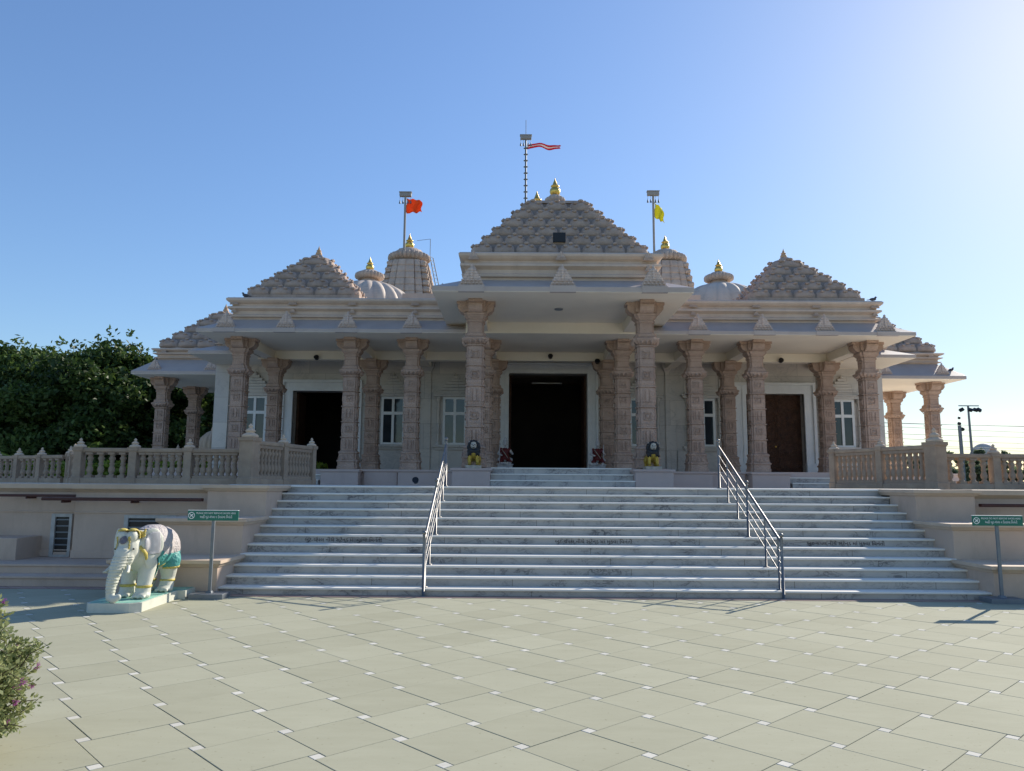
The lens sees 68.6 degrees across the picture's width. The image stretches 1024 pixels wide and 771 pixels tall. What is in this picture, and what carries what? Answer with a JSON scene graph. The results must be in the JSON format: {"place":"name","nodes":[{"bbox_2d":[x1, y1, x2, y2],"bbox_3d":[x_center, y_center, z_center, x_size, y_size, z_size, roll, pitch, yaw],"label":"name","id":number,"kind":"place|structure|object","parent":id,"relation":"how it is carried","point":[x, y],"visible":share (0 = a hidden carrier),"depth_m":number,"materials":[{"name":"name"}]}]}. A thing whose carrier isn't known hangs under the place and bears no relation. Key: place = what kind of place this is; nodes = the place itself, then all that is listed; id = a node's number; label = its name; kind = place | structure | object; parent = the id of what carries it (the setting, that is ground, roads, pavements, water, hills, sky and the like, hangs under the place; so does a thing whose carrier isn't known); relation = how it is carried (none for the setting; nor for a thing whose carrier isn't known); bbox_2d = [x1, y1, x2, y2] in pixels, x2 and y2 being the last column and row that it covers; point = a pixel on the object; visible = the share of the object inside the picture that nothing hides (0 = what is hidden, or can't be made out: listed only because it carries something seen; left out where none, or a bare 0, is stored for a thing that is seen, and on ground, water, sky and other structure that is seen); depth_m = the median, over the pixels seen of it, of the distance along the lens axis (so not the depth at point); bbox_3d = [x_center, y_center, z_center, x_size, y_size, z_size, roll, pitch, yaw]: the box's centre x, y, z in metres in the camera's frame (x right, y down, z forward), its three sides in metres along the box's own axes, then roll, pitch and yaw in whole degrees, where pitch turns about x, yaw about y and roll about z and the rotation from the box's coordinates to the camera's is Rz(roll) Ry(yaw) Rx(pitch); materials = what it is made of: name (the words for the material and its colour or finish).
{"place":"outdoors","nodes":[
{"label":"outdoors","id":0,"kind":"place"},
{"bbox_2d":[168,445,183,462],"bbox_3d":[-16.458,3.886,36.867,1.445,2.057,1.445,0,-8,0],"label":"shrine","id":1,"kind":"object","parent":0,"point":[176,456],"visible":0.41,"depth_m":36.52,"materials":[{"name":"stone"}]},
{"bbox_2d":[0,584,1023,770],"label":"plaza paving","id":2,"kind":"structure","parent":0,"point":[333,684],"depth_m":6.06,"materials":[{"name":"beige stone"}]},
{"bbox_2d":[0,593,51,737],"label":"flowering shrub","id":3,"kind":"object","parent":2,"relation":"on","point":[14,658],"visible":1,"depth_m":4.45,"materials":[{"name":"green plant"}]},
{"bbox_2d":[86,524,194,612],"bbox_3d":[-4.931,2.406,10.119,0.781,1.032,1.568,1,-8,-2],"label":"elephant statue","id":4,"kind":"object","parent":2,"relation":"on","point":[145,553],"visible":1,"depth_m":9.78,"materials":[{"name":"white stone"}]},
{"bbox_2d":[188,510,238,599],"bbox_3d":[-4.261,2.387,10.653,0.720,1.222,0.300,0,-8,0],"label":"sign stand","id":5,"kind":"object","parent":2,"relation":"on","point":[213,516],"visible":1,"depth_m":10.68,"materials":[{"name":"green paint"}]},
{"bbox_2d":[0,586,982,601],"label":"paving border","id":6,"kind":"object","parent":2,"relation":"on","point":[483,597],"visible":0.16,"depth_m":10.78,"materials":[{"name":"grey stone"}]},
{"bbox_2d":[0,483,1023,586],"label":"terrace","id":7,"kind":"structure","parent":2,"relation":"on","point":[57,534],"depth_m":13.11,"materials":[{"name":"stone"}]},
{"bbox_2d":[0,447,65,482],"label":"stone balustrade","id":8,"kind":"object","parent":7,"relation":"on","point":[40,471],"visible":0.99,"depth_m":19.07,"materials":[{"name":"beige stone"}]},
{"bbox_2d":[48,514,73,556],"bbox_3d":[-8.017,2.673,13.372,0.370,0.766,0.100,0,-8,0],"label":"basement window","id":9,"kind":"structure","parent":7,"relation":"in","point":[61,531],"depth_m":13.35,"materials":[{"name":"white plastic"}]},
{"bbox_2d":[63,444,86,482],"bbox_3d":[-9.861,1.747,16.972,0.224,0.913,4.034,5,-9,-34],"label":"stone balustrade","id":10,"kind":"object","parent":7,"relation":"on","point":[69,454],"visible":0.25,"depth_m":17.67,"materials":[{"name":"beige stone"}]},
{"bbox_2d":[123,515,176,528],"bbox_3d":[-6.303,2.644,13.067,0.900,0.766,0.100,0,-8,0],"label":"basement window","id":11,"kind":"structure","parent":7,"relation":"in","point":[130,521],"depth_m":13.08,"materials":[{"name":"white plastic"}]},
{"bbox_2d":[70,438,238,483],"bbox_3d":[-7.131,1.524,15.156,3.429,0.913,0.224,0,-8,0],"label":"stone balustrade","id":12,"kind":"object","parent":7,"relation":"on","point":[189,451],"visible":0.98,"depth_m":15.09,"materials":[{"name":"beige stone"}]},
{"bbox_2d":[3,460,327,477],"bbox_3d":[-14.098,3.453,29.856,13.725,1.150,1.637,0,-8,0],"label":"clipped hedge","id":13,"kind":"object","parent":7,"relation":"on","point":[319,465],"visible":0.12,"depth_m":29.70,"materials":[{"name":"plant"}]},
{"bbox_2d":[199,428,211,463],"bbox_3d":[-14.753,3.197,36.952,1.700,2.670,1.700,0,-8,0],"label":"shrine","id":14,"kind":"object","parent":7,"relation":"on","point":[205,441],"visible":0.13,"depth_m":36.43,"materials":[{"name":"stone"}]},
{"bbox_2d":[236,424,317,484],"bbox_3d":[-4.958,1.525,16.180,0.340,1.212,2.836,-1,-8,13],"label":"stone balustrade","id":15,"kind":"object","parent":7,"relation":"on","point":[282,461],"visible":1,"depth_m":15.77,"materials":[{"name":"beige stone"}]},
{"bbox_2d":[412,477,418,483],"bbox_3d":[-2.815,2.771,21.927,0.195,0.203,0.198,0,-8,0],"label":"spotlight","id":16,"kind":"object","parent":7,"relation":"on","point":[415,480],"visible":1,"depth_m":21.88,"materials":[{"name":"black plastic"}]},
{"bbox_2d":[131,179,966,488],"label":"hindu temple","id":17,"kind":"structure","parent":7,"relation":"on","point":[403,375],"depth_m":26.06,"materials":[{"name":"beige stone"}]},
{"bbox_2d":[246,371,266,440],"bbox_3d":[-10.220,0.953,29.740,1.780,3.080,0.260,0,-8,0],"label":"window","id":18,"kind":"structure","parent":17,"relation":"in","point":[257,397],"depth_m":29.81,"materials":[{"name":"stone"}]},
{"bbox_2d":[295,393,305,444],"bbox_3d":[-8.662,1.932,30.724,0.080,3.140,1.040,0,-8,0],"label":"door","id":19,"kind":"structure","parent":17,"relation":"in","point":[301,399],"depth_m":30.60,"materials":[{"name":"brown wood"}]},
{"bbox_2d":[378,372,404,449],"bbox_3d":[-4.720,0.988,29.716,1.780,3.080,0.260,0,-8,0],"label":"window","id":20,"kind":"structure","parent":17,"relation":"in","point":[392,403],"depth_m":29.77,"materials":[{"name":"stone"}]},
{"bbox_2d":[399,191,422,249],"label":"flagpole","id":21,"kind":"object","parent":17,"relation":"attached to","point":[414,205],"visible":1,"depth_m":45.84,"materials":[{"name":"metal"}]},
{"bbox_2d":[432,372,465,449],"bbox_3d":[-2.270,1.004,29.705,1.780,3.080,0.260,0,-8,0],"label":"window","id":22,"kind":"structure","parent":17,"relation":"in","point":[453,393],"depth_m":29.75,"materials":[{"name":"stone"}]},
{"bbox_2d":[465,440,481,467],"bbox_3d":[-1.063,1.921,20.993,0.440,0.796,0.735,0,-8,0],"label":"lion statue","id":23,"kind":"object","parent":17,"relation":"on","point":[473,450],"visible":1,"depth_m":20.75,"materials":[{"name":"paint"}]},
{"bbox_2d":[497,437,512,467],"bbox_3d":[-0.249,2.497,27.309,0.601,1.250,0.502,0,-8,0],"label":"guardian statue","id":24,"kind":"object","parent":17,"relation":"on","point":[504,452],"visible":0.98,"depth_m":27.22,"materials":[{"name":"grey stone"}]},
{"bbox_2d":[509,376,510,457],"bbox_3d":[-0.079,1.642,30.934,0.080,3.890,1.440,0,-8,0],"label":"door","id":25,"kind":"structure","parent":17,"relation":"in","point":[509,376],"depth_m":30.27,"materials":[{"name":"brown wood"}]},
{"bbox_2d":[520,134,560,201],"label":"flagpole","id":26,"kind":"object","parent":17,"relation":"attached to","point":[525,137],"visible":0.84,"depth_m":48.41,"materials":[{"name":"grey metal"}]},
{"bbox_2d":[581,377,585,467],"bbox_3d":[2.941,1.661,30.921,0.080,3.890,1.440,0,-8,0],"label":"door","id":27,"kind":"structure","parent":17,"relation":"in","point":[583,382],"depth_m":30.45,"materials":[{"name":"brown wood"}]},
{"bbox_2d":[589,438,605,467],"bbox_3d":[3.111,2.518,27.295,0.601,1.250,0.502,0,-8,0],"label":"guardian statue","id":28,"kind":"object","parent":17,"relation":"on","point":[596,455],"visible":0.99,"depth_m":27.21,"materials":[{"name":"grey stone"}]},
{"bbox_2d":[630,380,664,450],"bbox_3d":[5.130,1.052,29.673,1.780,3.080,0.260,0,-8,0],"label":"window","id":29,"kind":"structure","parent":17,"relation":"in","point":[658,395],"depth_m":29.68,"materials":[{"name":"stone"}]},
{"bbox_2d":[643,441,661,468],"bbox_3d":[3.906,1.952,20.971,0.440,0.796,0.735,0,-8,0],"label":"lion statue","id":30,"kind":"object","parent":17,"relation":"on","point":[652,450],"visible":0.99,"depth_m":20.73,"materials":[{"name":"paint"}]},
{"bbox_2d":[646,190,663,252],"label":"flagpole","id":31,"kind":"object","parent":17,"relation":"attached to","point":[657,212],"visible":0.97,"depth_m":45.77,"materials":[{"name":"metal"}]},
{"bbox_2d":[680,378,721,451],"bbox_3d":[7.580,1.067,29.663,1.780,3.080,0.260,0,-8,0],"label":"window","id":32,"kind":"structure","parent":17,"relation":"in","point":[709,391],"depth_m":29.68,"materials":[{"name":"stone"}]},
{"bbox_2d":[746,395,802,471],"bbox_3d":[10.425,1.952,29.944,2.260,3.160,0.170,0,-8,0],"label":"door","id":33,"kind":"structure","parent":17,"relation":"in","point":[783,414],"depth_m":29.95,"materials":[{"name":"brown wood"}]},
{"bbox_2d":[833,375,861,449],"bbox_3d":[13.080,1.102,29.639,1.780,3.080,0.260,0,-8,0],"label":"window","id":34,"kind":"structure","parent":17,"relation":"in","point":[844,399],"depth_m":29.69,"materials":[{"name":"stone"}]},
{"bbox_2d":[827,428,949,488],"bbox_3d":[7.953,1.608,16.125,0.340,1.212,2.949,3,-8,-20],"label":"stone balustrade","id":35,"kind":"object","parent":7,"relation":"on","point":[932,456],"visible":1,"depth_m":15.81,"materials":[{"name":"beige stone"}]},
{"bbox_2d":[947,444,1023,489],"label":"stone balustrade","id":36,"kind":"object","parent":7,"relation":"on","point":[995,458],"visible":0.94,"depth_m":15.02,"materials":[{"name":"beige stone"}]},
{"bbox_2d":[106,485,1023,599],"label":"staircase","id":37,"kind":"structure","parent":2,"relation":"on","point":[937,540],"depth_m":12.08,"materials":[{"name":"stone"}]},
{"bbox_2d":[421,437,447,596],"bbox_3d":[-1.270,2.020,12.614,0.090,2.508,3.342,0,-8,0],"label":"metal handrail","id":38,"kind":"object","parent":37,"relation":"on","point":[435,499],"visible":1,"depth_m":12.29,"materials":[{"name":"metal"}]},
{"bbox_2d":[716,439,786,598],"bbox_3d":[3.929,2.053,12.592,0.090,2.508,3.342,0,-8,0],"label":"metal handrail","id":39,"kind":"object","parent":37,"relation":"on","point":[781,535],"visible":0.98,"depth_m":12.21,"materials":[{"name":"metal"}]},
{"bbox_2d":[971,515,1023,603],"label":"sign stand","id":40,"kind":"object","parent":2,"relation":"on","point":[996,521],"visible":1,"depth_m":10.75,"materials":[{"name":"green paint"}]},
{"bbox_2d":[0,0,1023,469],"label":"sky","id":41,"kind":"structure","parent":0,"point":[161,161],"materials":[{"name":"blue"}]},
{"bbox_2d":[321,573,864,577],"bbox_3d":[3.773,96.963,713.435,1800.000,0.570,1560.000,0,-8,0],"label":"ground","id":42,"kind":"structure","parent":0,"point":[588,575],"depth_m":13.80,"materials":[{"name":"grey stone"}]},
{"bbox_2d":[0,340,100,465],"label":"leafy tree","id":43,"kind":"object","parent":42,"relation":"on","point":[10,371],"visible":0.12,"depth_m":39.40,"materials":[{"name":"green plant"}]},
{"bbox_2d":[0,334,147,458],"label":"leafy tree","id":44,"kind":"object","parent":42,"relation":"on","point":[43,350],"visible":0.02,"depth_m":41.79,"materials":[{"name":"green plant"}]},
{"bbox_2d":[0,325,213,474],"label":"leafy tree","id":45,"kind":"object","parent":42,"relation":"on","point":[111,380],"visible":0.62,"depth_m":36.70,"materials":[{"name":"green plant"}]},
{"bbox_2d":[137,393,214,447],"bbox_3d":[-16.971,2.812,43.745,10.669,9.371,10.779,0,-8,0],"label":"leafy tree","id":46,"kind":"object","parent":42,"relation":"on","point":[209,398],"visible":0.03,"depth_m":39.95,"materials":[{"name":"green plant"}]},
{"bbox_2d":[947,450,970,483],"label":"leafy tree","id":47,"kind":"object","parent":42,"relation":"on","point":[967,473],"visible":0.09,"depth_m":64.66,"materials":[{"name":"green plant"}]},
{"bbox_2d":[957,417,965,480],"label":"utility pole","id":48,"kind":"object","parent":42,"relation":"on","point":[960,429],"visible":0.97,"depth_m":59.74,"materials":[{"name":"grey paint"}]},
{"bbox_2d":[885,422,1023,426],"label":"power line","id":49,"kind":"object","parent":48,"relation":"attached to","point":[950,424],"visible":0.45,"depth_m":59.97,"materials":[{"name":"grey paint"}]},
{"bbox_2d":[958,405,981,479],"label":"floodlight mast","id":50,"kind":"object","parent":42,"relation":"on","point":[978,409],"visible":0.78,"depth_m":59.95,"materials":[{"name":"grey metal"}]},
{"bbox_2d":[956,448,1001,480],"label":"leafy tree","id":51,"kind":"object","parent":42,"relation":"on","point":[978,471],"visible":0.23,"depth_m":66.95,"materials":[{"name":"green plant"}]},
{"bbox_2d":[952,466,1023,482],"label":"woodland","id":52,"kind":"object","parent":42,"relation":"on","point":[1015,468],"depth_m":167.85,"materials":[{"name":"green plant"}]},
{"bbox_2d":[978,451,1023,481],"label":"leafy tree","id":53,"kind":"object","parent":42,"relation":"on","point":[1007,467],"visible":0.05,"depth_m":69.23,"materials":[{"name":"green plant"}]},
{"bbox_2d":[885,433,994,436],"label":"power line","id":54,"kind":"object","parent":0,"point":[950,435],"visible":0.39,"depth_m":60.66,"materials":[{"name":"grey paint"}]},
{"bbox_2d":[886,445,1010,450],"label":"power line","id":55,"kind":"object","parent":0,"point":[974,449],"visible":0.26,"depth_m":61.70,"materials":[{"name":"grey paint"}]},
{"bbox_2d":[909,427,1006,431],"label":"power line","id":56,"kind":"object","parent":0,"point":[957,429],"visible":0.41,"depth_m":60.31,"materials":[{"name":"grey paint"}]},
{"bbox_2d":[903,438,1023,443],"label":"power line","id":57,"kind":"object","parent":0,"point":[969,441],"visible":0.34,"depth_m":60.99,"materials":[{"name":"grey paint"}]},
{"bbox_2d":[903,445,1023,448],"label":"power line","id":58,"kind":"object","parent":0,"point":[973,447],"visible":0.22,"depth_m":61.33,"materials":[{"name":"grey paint"}]},
{"bbox_2d":[970,443,991,464],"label":"distant hall","id":59,"kind":"structure","parent":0,"point":[988,447],"depth_m":148.06,"materials":[{"name":"concrete"}]}
]}

